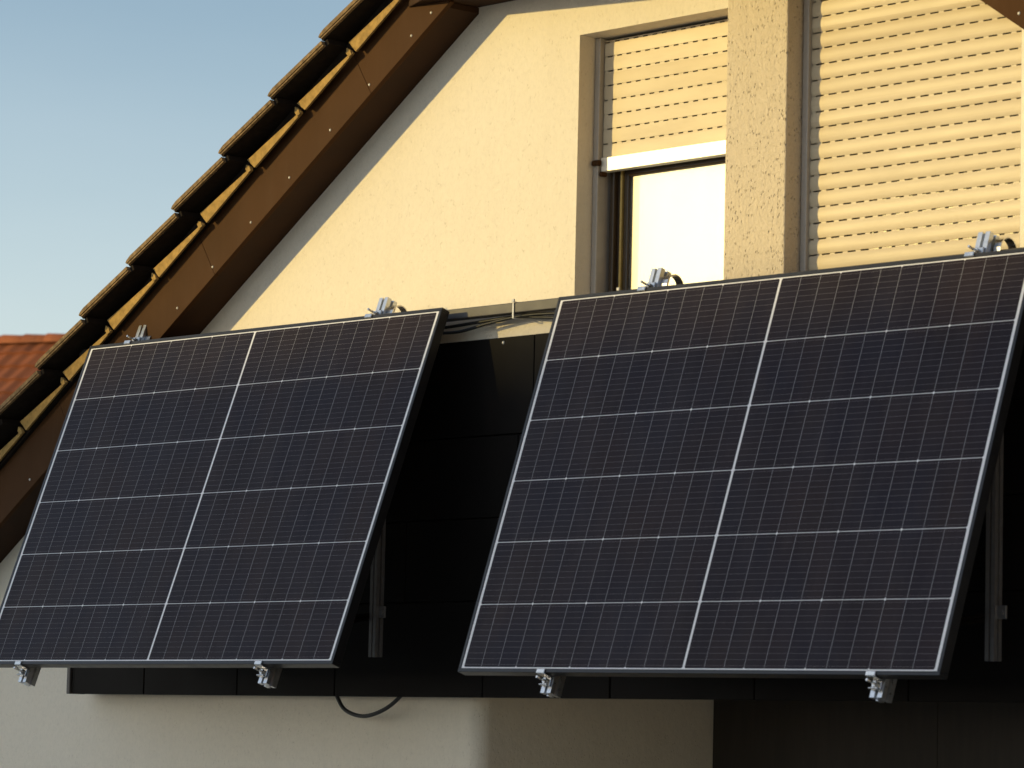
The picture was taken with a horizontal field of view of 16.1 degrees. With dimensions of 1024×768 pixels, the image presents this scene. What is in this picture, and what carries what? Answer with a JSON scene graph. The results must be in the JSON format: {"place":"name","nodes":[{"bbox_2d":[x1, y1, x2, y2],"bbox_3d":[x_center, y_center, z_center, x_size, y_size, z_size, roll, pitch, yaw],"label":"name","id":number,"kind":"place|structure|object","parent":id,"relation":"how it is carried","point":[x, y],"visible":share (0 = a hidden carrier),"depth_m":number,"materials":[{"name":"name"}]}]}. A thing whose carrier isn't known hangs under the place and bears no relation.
{"place":"outdoors","nodes":[
{"label":"outdoors","id":0,"kind":"place"},
{"bbox_2d":[0,333,64,404],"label":"neighbour house","id":1,"kind":"structure","parent":0,"point":[21,356],"depth_m":49.65,"materials":[{"name":"tile"}]},
{"bbox_2d":[0,0,352,335],"label":"sky","id":2,"kind":"structure","parent":0,"point":[111,111],"materials":[{"name":"blue"}]},
{"label":"ground","id":3,"kind":"structure","parent":0,"visible":0},
{"bbox_2d":[0,0,1023,767],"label":"house","id":4,"kind":"structure","parent":3,"relation":"on","point":[466,160],"depth_m":10.83,"materials":[{"name":"beige paint"}]},
{"bbox_2d":[13,325,150,685],"bbox_3d":[-1.370,0.384,11.701,0.524,1.195,0.088,7,-8,-42],"label":"mounting bracket","id":5,"kind":"object","parent":4,"relation":"attached to","point":[28,677],"visible":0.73,"depth_m":11.51,"materials":[{"name":"metal"}]},
{"bbox_2d":[0,307,449,667],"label":"solar panel","id":6,"kind":"object","parent":5,"relation":"attached to","point":[223,499],"visible":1,"depth_m":11.10,"materials":[{"name":"black glass"}]},
{"bbox_2d":[253,297,406,687],"bbox_3d":[-0.546,0.314,10.810,0.524,1.195,0.088,7,-8,-42],"label":"mounting bracket","id":7,"kind":"object","parent":4,"relation":"attached to","point":[375,615],"visible":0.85,"depth_m":10.91,"materials":[{"name":"metal"}]},
{"bbox_2d":[335,696,401,717],"bbox_3d":[-0.435,0.939,11.013,0.026,0.155,0.381,7,-8,-42],"label":"power cable","id":8,"kind":"object","parent":4,"relation":"hanging from","point":[372,714],"visible":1,"depth_m":10.99,"materials":[{"name":"black rubber"}]},
{"bbox_2d":[443,312,554,334],"bbox_3d":[0.003,-0.183,10.602,0.013,0.039,1.050,6,-8,-42],"label":"handrail cable","id":9,"kind":"object","parent":4,"relation":"attached to","point":[497,321],"visible":0.57,"depth_m":10.65,"materials":[{"name":"black rubber"}]},
{"bbox_2d":[445,316,553,328],"bbox_3d":[0.009,-0.188,10.608,0.012,0.026,1.050,7,-8,-42],"label":"handrail cable","id":10,"kind":"object","parent":4,"relation":"attached to","point":[489,320],"visible":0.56,"depth_m":10.70,"materials":[{"name":"black rubber"}]},
{"bbox_2d":[511,299,524,319],"bbox_3d":[0.019,-0.218,10.585,0.049,0.057,0.011,7,-8,-42],"label":"cable tie","id":11,"kind":"object","parent":4,"relation":"attached to","point":[512,300],"visible":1,"depth_m":10.57,"materials":[{"name":"white plastic"}]},
{"bbox_2d":[536,268,682,697],"bbox_3d":[0.263,0.262,9.965,0.482,1.209,0.095,7,-8,-42],"label":"mounting bracket","id":12,"kind":"object","parent":4,"relation":"attached to","point":[552,686],"visible":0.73,"depth_m":9.80,"materials":[{"name":"metal"}]},
{"bbox_2d":[458,248,1023,679],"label":"solar panel","id":13,"kind":"object","parent":12,"relation":"attached to","point":[787,475],"visible":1,"depth_m":9.46,"materials":[{"name":"black glass"}]},
{"bbox_2d":[591,19,727,293],"bbox_3d":[0.543,-0.627,10.417,0.127,0.831,0.784,7,-8,-42],"label":"window","id":14,"kind":"structure","parent":4,"relation":"in","point":[661,96],"depth_m":10.56,"materials":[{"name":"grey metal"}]},
{"bbox_2d":[632,163,724,288],"bbox_3d":[0.578,-0.620,10.415,0.006,0.780,0.650,7,-8,-42],"label":"window pane","id":15,"kind":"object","parent":14,"relation":"attached to","point":[678,223],"visible":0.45,"depth_m":10.49,"materials":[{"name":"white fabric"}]},
{"bbox_2d":[800,0,1023,270],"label":"roller shutter","id":16,"kind":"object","parent":4,"relation":"in","point":[925,147],"depth_m":9.67,"materials":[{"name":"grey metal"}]},
{"bbox_2d":[865,231,1016,702],"bbox_3d":[1.077,0.197,9.076,0.498,1.209,0.094,6,-7,-38],"label":"mounting bracket","id":17,"kind":"object","parent":4,"relation":"attached to","point":[991,617],"visible":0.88,"depth_m":9.15,"materials":[{"name":"metal"}]}
]}

